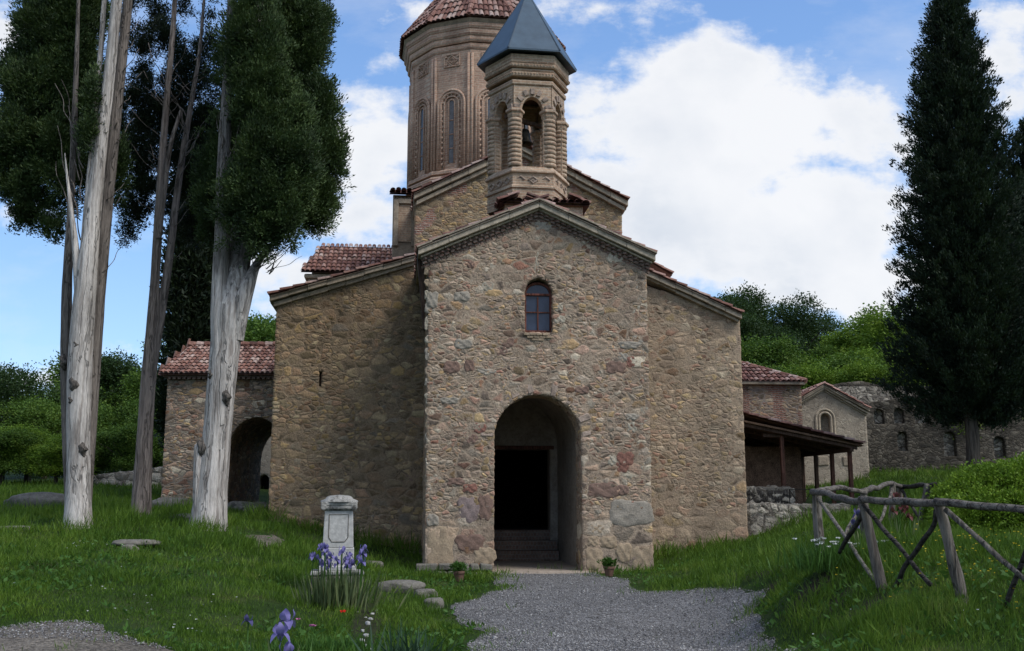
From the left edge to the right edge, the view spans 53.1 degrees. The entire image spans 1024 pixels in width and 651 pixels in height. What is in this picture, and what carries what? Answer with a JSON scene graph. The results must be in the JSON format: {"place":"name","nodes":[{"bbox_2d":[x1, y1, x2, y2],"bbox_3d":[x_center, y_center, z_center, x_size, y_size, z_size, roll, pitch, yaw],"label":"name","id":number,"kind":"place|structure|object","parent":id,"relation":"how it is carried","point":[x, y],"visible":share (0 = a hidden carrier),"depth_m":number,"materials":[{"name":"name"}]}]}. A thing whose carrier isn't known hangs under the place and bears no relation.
{"place":"outdoors","nodes":[
{"label":"outdoors","id":0,"kind":"place"},
{"bbox_2d":[0,622,171,650],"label":"gravel path","id":1,"kind":"structure","parent":0,"point":[34,643],"depth_m":9.74,"materials":[{"name":"grey gravel"}]},
{"bbox_2d":[246,535,283,546],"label":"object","id":2,"kind":"structure","parent":0,"point":[263,538],"depth_m":22.10,"materials":[{"name":"grey stone"}]},
{"bbox_2d":[0,572,797,650],"bbox_3d":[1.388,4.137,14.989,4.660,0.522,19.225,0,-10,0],"label":"gravel path","id":3,"kind":"structure","parent":0,"point":[702,606],"depth_m":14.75,"materials":[{"name":"grey gravel"}]},
{"bbox_2d":[347,615,457,650],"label":"leek plant","id":4,"kind":"object","parent":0,"point":[415,646],"visible":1,"depth_m":9.59,"materials":[{"name":"green plant"}]},
{"bbox_2d":[0,463,1023,650],"bbox_3d":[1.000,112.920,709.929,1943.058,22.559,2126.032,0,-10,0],"label":"ground","id":5,"kind":"structure","parent":0,"point":[361,619],"depth_m":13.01,"materials":[{"name":"green plant"}]},
{"bbox_2d":[0,426,45,484],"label":"leafy tree","id":6,"kind":"object","parent":5,"relation":"on","point":[12,438],"visible":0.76,"depth_m":40.30,"materials":[{"name":"green plant"}]},
{"bbox_2d":[0,422,58,482],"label":"leafy tree","id":7,"kind":"object","parent":5,"relation":"on","point":[37,432],"visible":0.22,"depth_m":41.49,"materials":[{"name":"green plant"}]},
{"bbox_2d":[0,359,60,480],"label":"leafy tree","id":8,"kind":"object","parent":5,"relation":"on","point":[26,383],"visible":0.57,"depth_m":51.63,"materials":[{"name":"green plant"}]},
{"bbox_2d":[0,393,61,481],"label":"leafy tree","id":9,"kind":"object","parent":5,"relation":"on","point":[35,411],"visible":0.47,"depth_m":49.22,"materials":[{"name":"green plant"}]},
{"bbox_2d":[5,380,60,478],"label":"leafy tree","id":10,"kind":"object","parent":5,"relation":"on","point":[55,395],"visible":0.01,"depth_m":57.66,"materials":[{"name":"green plant"}]},
{"bbox_2d":[3,492,63,509],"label":"grave slab","id":11,"kind":"structure","parent":5,"relation":"on","point":[33,497],"depth_m":28.12,"materials":[{"name":"grey stone"}]},
{"bbox_2d":[5,432,99,484],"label":"leafy tree","id":12,"kind":"object","parent":5,"relation":"on","point":[47,467],"visible":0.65,"depth_m":40.08,"materials":[{"name":"green plant"}]},
{"bbox_2d":[27,397,111,435],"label":"leafy tree","id":13,"kind":"object","parent":5,"relation":"on","point":[59,427],"visible":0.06,"depth_m":50.56,"materials":[{"name":"green plant"}]},
{"bbox_2d":[0,0,146,528],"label":"cypress tree","id":14,"kind":"object","parent":5,"relation":"on","point":[62,84],"visible":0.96,"depth_m":23.66,"materials":[{"name":"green plant"}]},
{"bbox_2d":[51,451,97,479],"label":"leafy tree","id":15,"kind":"object","parent":5,"relation":"on","point":[62,460],"visible":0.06,"depth_m":40.37,"materials":[{"name":"green plant"}]},
{"bbox_2d":[36,349,126,413],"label":"leafy tree","id":16,"kind":"object","parent":5,"relation":"on","point":[55,375],"visible":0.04,"depth_m":59.73,"materials":[{"name":"green plant"}]},
{"bbox_2d":[56,345,158,473],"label":"leafy tree","id":17,"kind":"object","parent":5,"relation":"on","point":[111,372],"visible":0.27,"depth_m":59.82,"materials":[{"name":"green plant"}]},
{"bbox_2d":[94,428,123,474],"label":"leafy tree","id":18,"kind":"object","parent":5,"relation":"on","point":[100,463],"visible":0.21,"depth_m":42.53,"materials":[{"name":"green plant"}]},
{"bbox_2d":[97,396,138,472],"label":"leafy tree","id":19,"kind":"object","parent":5,"relation":"on","point":[111,417],"visible":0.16,"depth_m":49.41,"materials":[{"name":"green plant"}]},
{"bbox_2d":[93,467,162,487],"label":"field wall","id":20,"kind":"structure","parent":5,"relation":"on","point":[120,477],"depth_m":40.49,"materials":[{"name":"stone"}]},
{"bbox_2d":[120,544,138,550],"bbox_3d":[-6.815,3.983,18.253,0.323,0.165,0.215,0,-10,0],"label":"rock","id":21,"kind":"object","parent":5,"relation":"on","point":[131,545],"visible":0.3,"depth_m":18.18,"materials":[{"name":"grey stone"}]},
{"bbox_2d":[96,422,163,471],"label":"leafy tree","id":22,"kind":"object","parent":5,"relation":"on","point":[126,433],"visible":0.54,"depth_m":42.13,"materials":[{"name":"green plant"}]},
{"bbox_2d":[111,365,157,412],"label":"leafy tree","id":23,"kind":"object","parent":5,"relation":"on","point":[132,387],"visible":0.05,"depth_m":56.93,"materials":[{"name":"green plant"}]},
{"bbox_2d":[109,432,163,471],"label":"leafy tree","id":24,"kind":"object","parent":5,"relation":"on","point":[157,463],"visible":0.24,"depth_m":42.12,"materials":[{"name":"green plant"}]},
{"bbox_2d":[111,539,161,546],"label":"grave slab","id":25,"kind":"structure","parent":5,"relation":"on","point":[128,541],"depth_m":18.92,"materials":[{"name":"grey stone"}]},
{"bbox_2d":[118,404,160,453],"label":"leafy tree","id":26,"kind":"object","parent":5,"relation":"on","point":[134,417],"visible":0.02,"depth_m":47.70,"materials":[{"name":"green plant"}]},
{"bbox_2d":[105,0,221,514],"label":"cypress tree","id":27,"kind":"object","parent":5,"relation":"on","point":[167,118],"visible":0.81,"depth_m":26.28,"materials":[{"name":"green plant"}]},
{"bbox_2d":[152,497,189,506],"bbox_3d":[-10.140,5.378,30.414,1.293,0.540,0.679,0,-10,0],"label":"rock","id":28,"kind":"object","parent":5,"relation":"on","point":[160,500],"visible":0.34,"depth_m":30.21,"materials":[{"name":"grey stone"}]},
{"bbox_2d":[170,513,190,521],"bbox_3d":[-7.384,4.367,23.107,0.744,0.254,0.418,0,-10,0],"label":"rock","id":29,"kind":"object","parent":5,"relation":"on","point":[188,515],"visible":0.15,"depth_m":22.95,"materials":[{"name":"grey stone"}]},
{"bbox_2d":[149,129,213,452],"bbox_3d":[-11.837,-0.594,37.628,2.998,14.620,3.068,0,-10,0],"label":"cypress tree","id":30,"kind":"object","parent":5,"relation":"on","point":[188,307],"visible":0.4,"depth_m":36.90,"materials":[{"name":"green plant"}]},
{"bbox_2d":[137,316,275,364],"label":"leafy tree","id":31,"kind":"object","parent":5,"relation":"on","point":[256,333],"visible":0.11,"depth_m":76.14,"materials":[{"name":"green plant"}]},
{"bbox_2d":[158,338,274,502],"bbox_3d":[-8.470,3.828,35.166,5.986,6.831,5.387,0,-10,0],"label":"gatehouse","id":32,"kind":"object","parent":5,"relation":"on","point":[184,371],"visible":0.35,"depth_m":33.10,"materials":[{"name":"stone"}]},
{"bbox_2d":[227,501,262,511],"bbox_3d":[-8.249,5.663,31.318,1.253,0.593,0.712,0,-10,0],"label":"rock","id":33,"kind":"object","parent":5,"relation":"on","point":[238,504],"visible":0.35,"depth_m":31.10,"materials":[{"name":"stone"}]},
{"bbox_2d":[241,614,254,650],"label":"iris","id":34,"kind":"object","parent":5,"relation":"on","point":[246,617],"visible":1,"depth_m":8.81,"materials":[{"name":"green plant"}]},
{"bbox_2d":[246,312,275,341],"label":"leafy tree","id":35,"kind":"object","parent":5,"relation":"on","point":[250,318],"depth_m":81.09,"materials":[{"name":"green plant"}]},
{"bbox_2d":[256,502,268,510],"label":"rock","id":36,"kind":"object","parent":5,"relation":"on","point":[265,504],"visible":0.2,"depth_m":32.65,"materials":[{"name":"stone"}]},
{"bbox_2d":[260,437,270,488],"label":"courtyard wall","id":37,"kind":"structure","parent":5,"relation":"on","point":[265,469],"depth_m":45.68,"materials":[{"name":"beige stone"}]},
{"bbox_2d":[184,0,355,531],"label":"cypress tree","id":38,"kind":"object","parent":5,"relation":"on","point":[273,164],"visible":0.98,"depth_m":22.80,"materials":[{"name":"green plant"}]},
{"bbox_2d":[264,622,293,650],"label":"iris","id":39,"kind":"object","parent":5,"relation":"on","point":[280,629],"visible":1,"depth_m":8.64,"materials":[{"name":"purple plant"}]},
{"bbox_2d":[274,609,299,650],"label":"iris","id":40,"kind":"object","parent":5,"relation":"on","point":[284,616],"visible":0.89,"depth_m":8.92,"materials":[{"name":"purple plant"}]},
{"bbox_2d":[309,624,315,638],"bbox_3d":[-2.080,3.228,10.477,0.118,0.333,0.115,-7,-12,36],"label":"pink flower","id":41,"kind":"object","parent":5,"relation":"on","point":[310,625],"visible":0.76,"depth_m":10.50,"materials":[{"name":"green plant"}]},
{"bbox_2d":[227,631,443,650],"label":"herb plant","id":42,"kind":"object","parent":5,"relation":"on","point":[334,645],"visible":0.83,"depth_m":10.11,"materials":[{"name":"green plant"}]},
{"bbox_2d":[310,495,363,593],"bbox_3d":[-2.756,3.622,16.221,0.829,1.859,0.643,2,-10,-9],"label":"grave monument","id":43,"kind":"object","parent":5,"relation":"on","point":[338,521],"visible":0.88,"depth_m":16.10,"materials":[{"name":"stone"}]},
{"bbox_2d":[340,610,349,620],"bbox_3d":[-2.191,3.816,13.416,0.118,0.182,0.148,-9,-13,42],"label":"poppy","id":44,"kind":"object","parent":5,"relation":"on","point":[341,611],"visible":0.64,"depth_m":13.41,"materials":[{"name":"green plant"}]},
{"bbox_2d":[288,542,410,612],"bbox_3d":[-2.267,3.537,14.361,1.693,0.986,0.770,3,-10,-15],"label":"iris clump","id":45,"kind":"object","parent":5,"relation":"on","point":[341,591],"visible":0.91,"depth_m":14.25,"materials":[{"name":"green plant"}]},
{"bbox_2d":[366,560,382,567],"bbox_3d":[-3.111,5.346,22.863,0.496,0.194,0.311,0,-10,0],"label":"rock","id":46,"kind":"object","parent":5,"relation":"on","point":[381,562],"visible":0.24,"depth_m":22.77,"materials":[{"name":"grey stone"}]},
{"bbox_2d":[378,580,425,593],"bbox_3d":[-1.902,4.529,17.660,0.847,0.295,0.457,-3,-10,17],"label":"rock","id":47,"kind":"object","parent":5,"relation":"on","point":[408,584],"visible":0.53,"depth_m":17.49,"materials":[{"name":"grey stone"}]},
{"bbox_2d":[413,588,437,599],"bbox_3d":[-1.401,4.425,16.752,0.416,0.250,0.310,4,-11,-23],"label":"rock","id":48,"kind":"object","parent":5,"relation":"on","point":[426,591],"visible":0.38,"depth_m":16.65,"materials":[{"name":"grey stone"}]},
{"bbox_2d":[424,597,443,608],"bbox_3d":[-1.194,4.275,15.714,0.320,0.204,0.254,0,-10,0],"label":"rock","id":49,"kind":"object","parent":5,"relation":"on","point":[440,601],"visible":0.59,"depth_m":15.62,"materials":[{"name":"grey stone"}]},
{"bbox_2d":[448,561,471,581],"bbox_3d":[-1.066,4.926,20.593,0.476,0.432,0.398,-8,-13,40],"label":"plant pot","id":50,"kind":"object","parent":5,"relation":"on","point":[458,568],"visible":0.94,"depth_m":20.51,"materials":[{"name":"ceramic"}]},
{"bbox_2d":[13,542,978,633],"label":"daisies","id":51,"kind":"object","parent":5,"relation":"on","point":[225,616],"visible":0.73,"depth_m":11.72,"materials":[{"name":"white plant"}]},
{"bbox_2d":[267,0,747,575],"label":"church","id":52,"kind":"structure","parent":5,"relation":"on","point":[505,350],"depth_m":26.89,"materials":[{"name":"stone"}]},
{"bbox_2d":[522,124,532,146],"bbox_3d":[0.336,-5.176,27.667,0.480,0.660,0.480,0,-10,0],"label":"bell","id":53,"kind":"object","parent":52,"relation":"hanging from","point":[526,140],"visible":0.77,"depth_m":27.55,"materials":[{"name":"grey metal"}]},
{"bbox_2d":[524,281,551,340],"bbox_3d":[0.623,-0.389,24.564,0.808,1.586,0.436,1,-10,-6],"label":"window","id":54,"kind":"structure","parent":52,"relation":"in","point":[538,318],"depth_m":24.60,"materials":[{"name":"blue glass"}]},
{"bbox_2d":[596,555,618,576],"bbox_3d":[2.045,5.092,21.701,0.384,0.436,0.494,6,-11,-32],"label":"plant pot","id":55,"kind":"object","parent":5,"relation":"on","point":[609,568],"visible":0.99,"depth_m":21.61,"materials":[{"name":"ceramic"}]},
{"bbox_2d":[711,279,780,332],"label":"leafy tree","id":56,"kind":"object","parent":5,"relation":"on","point":[749,304],"visible":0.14,"depth_m":72.64,"materials":[{"name":"green plant"}]},
{"bbox_2d":[746,485,794,503],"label":"parapet wall","id":57,"kind":"structure","parent":5,"relation":"on","point":[771,493],"depth_m":30.17,"materials":[{"name":"stone"}]},
{"bbox_2d":[740,308,801,353],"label":"leafy tree","id":58,"kind":"object","parent":5,"relation":"on","point":[752,325],"visible":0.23,"depth_m":68.13,"materials":[{"name":"green plant"}]},
{"bbox_2d":[741,361,807,498],"bbox_3d":[8.041,4.532,37.628,4.570,6.999,4.313,1,-10,-4],"label":"annex","id":59,"kind":"object","parent":5,"relation":"on","point":[772,393],"visible":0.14,"depth_m":36.15,"materials":[{"name":"stone"}]},
{"bbox_2d":[741,356,808,388],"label":"leafy tree","id":60,"kind":"object","parent":5,"relation":"on","point":[779,369],"visible":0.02,"depth_m":51.13,"materials":[{"name":"green plant"}]},
{"bbox_2d":[741,332,812,372],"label":"leafy tree","id":61,"kind":"object","parent":5,"relation":"on","point":[768,351],"visible":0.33,"depth_m":57.58,"materials":[{"name":"green plant"}]},
{"bbox_2d":[763,326,810,359],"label":"leafy tree","id":62,"kind":"object","parent":5,"relation":"on","point":[800,340],"visible":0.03,"depth_m":70.57,"materials":[{"name":"green plant"}]},
{"bbox_2d":[767,319,810,348],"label":"leafy tree","id":63,"kind":"object","parent":5,"relation":"on","point":[782,324],"visible":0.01,"depth_m":79.54,"materials":[{"name":"green plant"}]},
{"bbox_2d":[769,349,811,370],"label":"leafy tree","id":64,"kind":"object","parent":5,"relation":"on","point":[798,364],"visible":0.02,"depth_m":59.05,"materials":[{"name":"green plant"}]},
{"bbox_2d":[768,361,823,389],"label":"leafy tree","id":65,"kind":"object","parent":5,"relation":"on","point":[795,371],"visible":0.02,"depth_m":52.92,"materials":[{"name":"green plant"}]},
{"bbox_2d":[747,502,850,535],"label":"retaining wall","id":66,"kind":"structure","parent":5,"relation":"on","point":[761,516],"depth_m":27.92,"materials":[{"name":"stone"}]},
{"bbox_2d":[789,489,809,503],"bbox_3d":[8.026,4.828,28.415,0.679,0.582,0.029,1,-10,-4],"label":"iron railing","id":67,"kind":"object","parent":66,"relation":"on","point":[793,495],"visible":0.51,"depth_m":28.42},
{"bbox_2d":[760,290,840,361],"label":"leafy tree","id":68,"kind":"object","parent":5,"relation":"on","point":[792,316],"visible":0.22,"depth_m":77.67,"materials":[{"name":"green plant"}]},
{"bbox_2d":[775,352,831,368],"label":"leafy tree","id":69,"kind":"object","parent":5,"relation":"on","point":[810,356],"visible":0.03,"depth_m":60.12,"materials":[{"name":"green plant"}]},
{"bbox_2d":[743,410,865,503],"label":"pavilion","id":70,"kind":"structure","parent":5,"relation":"on","point":[779,461],"depth_m":33.22,"materials":[{"name":"wood"}]},
{"bbox_2d":[788,360,851,387],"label":"leafy tree","id":71,"kind":"object","parent":5,"relation":"on","point":[813,373],"visible":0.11,"depth_m":51.66,"materials":[{"name":"green plant"}]},
{"bbox_2d":[796,308,847,352],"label":"leafy tree","id":72,"kind":"object","parent":5,"relation":"on","point":[828,330],"visible":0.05,"depth_m":83.24,"materials":[{"name":"green plant"}]},
{"bbox_2d":[761,535,888,573],"bbox_3d":[3.913,2.789,12.584,1.793,0.467,1.268,0,-10,0],"label":"white narcissus","id":73,"kind":"object","parent":5,"relation":"on","point":[817,557],"visible":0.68,"depth_m":12.45,"materials":[{"name":"green plant"}]},
{"bbox_2d":[806,342,849,364],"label":"leafy tree","id":74,"kind":"object","parent":5,"relation":"on","point":[818,350],"visible":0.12,"depth_m":64.11,"materials":[{"name":"green plant"}]},
{"bbox_2d":[801,381,870,486],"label":"chapel","id":75,"kind":"structure","parent":5,"relation":"on","point":[827,407],"depth_m":40.90,"materials":[{"name":"stone"}]},
{"bbox_2d":[818,326,863,353],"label":"leafy tree","id":76,"kind":"object","parent":5,"relation":"on","point":[834,341],"visible":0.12,"depth_m":66.55,"materials":[{"name":"green plant"}]},
{"bbox_2d":[810,350,886,383],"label":"leafy tree","id":77,"kind":"object","parent":5,"relation":"on","point":[841,362],"visible":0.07,"depth_m":52.68,"materials":[{"name":"green plant"}]},
{"bbox_2d":[850,508,864,541],"bbox_3d":[4.951,2.948,14.719,0.209,0.653,0.262,0,-10,0],"label":"iris","id":78,"kind":"object","parent":5,"relation":"on","point":[852,521],"visible":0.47,"depth_m":14.72,"materials":[{"name":"purple plant"}]},
{"bbox_2d":[828,356,891,384],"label":"leafy tree","id":79,"kind":"object","parent":5,"relation":"on","point":[863,372],"visible":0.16,"depth_m":49.49,"materials":[{"name":"green plant"}]},
{"bbox_2d":[833,308,887,355],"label":"leafy tree","id":80,"kind":"object","parent":5,"relation":"on","point":[850,326],"visible":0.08,"depth_m":64.88,"materials":[{"name":"green plant"}]},
{"bbox_2d":[824,342,902,369],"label":"leafy tree","id":81,"kind":"object","parent":5,"relation":"on","point":[868,354],"visible":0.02,"depth_m":55.94,"materials":[{"name":"green plant"}]},
{"bbox_2d":[840,294,917,359],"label":"leafy tree","id":82,"kind":"object","parent":5,"relation":"on","point":[878,334],"visible":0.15,"depth_m":60.87,"materials":[{"name":"green plant"}]},
{"bbox_2d":[873,350,899,368],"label":"leafy tree","id":83,"kind":"object","parent":5,"relation":"on","point":[884,360],"depth_m":54.08,"materials":[{"name":"green plant"}]},
{"bbox_2d":[884,327,911,350],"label":"leafy tree","id":84,"kind":"object","parent":5,"relation":"on","point":[897,338],"depth_m":58.31,"materials":[{"name":"green plant"}]},
{"bbox_2d":[889,492,909,533],"bbox_3d":[5.951,2.967,15.725,0.326,0.821,0.187,2,-10,-13],"label":"iris","id":85,"kind":"object","parent":5,"relation":"on","point":[900,507],"visible":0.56,"depth_m":15.72,"materials":[{"name":"green plant"}]},
{"bbox_2d":[903,513,918,537],"bbox_3d":[5.830,2.978,14.926,0.218,0.498,0.181,-4,-11,23],"label":"iris","id":86,"kind":"object","parent":5,"relation":"on","point":[909,516],"visible":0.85,"depth_m":14.92,"materials":[{"name":"green plant"}]},
{"bbox_2d":[809,481,1023,608],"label":"rustic fence","id":87,"kind":"object","parent":5,"relation":"on","point":[942,511],"visible":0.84,"depth_m":10.71,"materials":[{"name":"grey wood"}]},
{"bbox_2d":[881,355,958,435],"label":"leafy tree","id":88,"kind":"object","parent":5,"relation":"on","point":[887,370],"visible":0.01,"depth_m":47.81,"materials":[{"name":"green plant"}]},
{"bbox_2d":[833,381,1023,471],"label":"ruined wall","id":89,"kind":"structure","parent":5,"relation":"on","point":[897,437],"depth_m":45.60,"materials":[{"name":"stone"}]},
{"bbox_2d":[835,523,1023,608],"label":"buttercups","id":90,"kind":"object","parent":5,"relation":"on","point":[956,550],"visible":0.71,"depth_m":10.85,"materials":[{"name":"yellow plant"}]},
{"bbox_2d":[868,0,1023,467],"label":"conifer tree","id":91,"kind":"object","parent":5,"relation":"on","point":[966,296],"visible":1,"depth_m":29.04,"materials":[{"name":"green plant"}]},
{"bbox_2d":[916,451,1023,532],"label":"hedge","id":92,"kind":"object","parent":5,"relation":"on","point":[1001,480],"visible":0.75,"depth_m":17.11,"materials":[{"name":"green plant"}]},
{"bbox_2d":[951,418,1022,437],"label":"leafy tree","id":93,"kind":"object","parent":5,"relation":"on","point":[963,429],"visible":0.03,"depth_m":45.45,"materials":[{"name":"green plant"}]},
{"bbox_2d":[957,113,1023,413],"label":"conifer tree","id":94,"kind":"object","parent":5,"relation":"on","point":[1016,166],"visible":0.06,"depth_m":31.96,"materials":[{"name":"green plant"}]},
{"bbox_2d":[0,0,1023,397],"label":"sky","id":95,"kind":"structure","parent":0,"point":[752,141],"materials":[{"name":"blue"}]}
]}

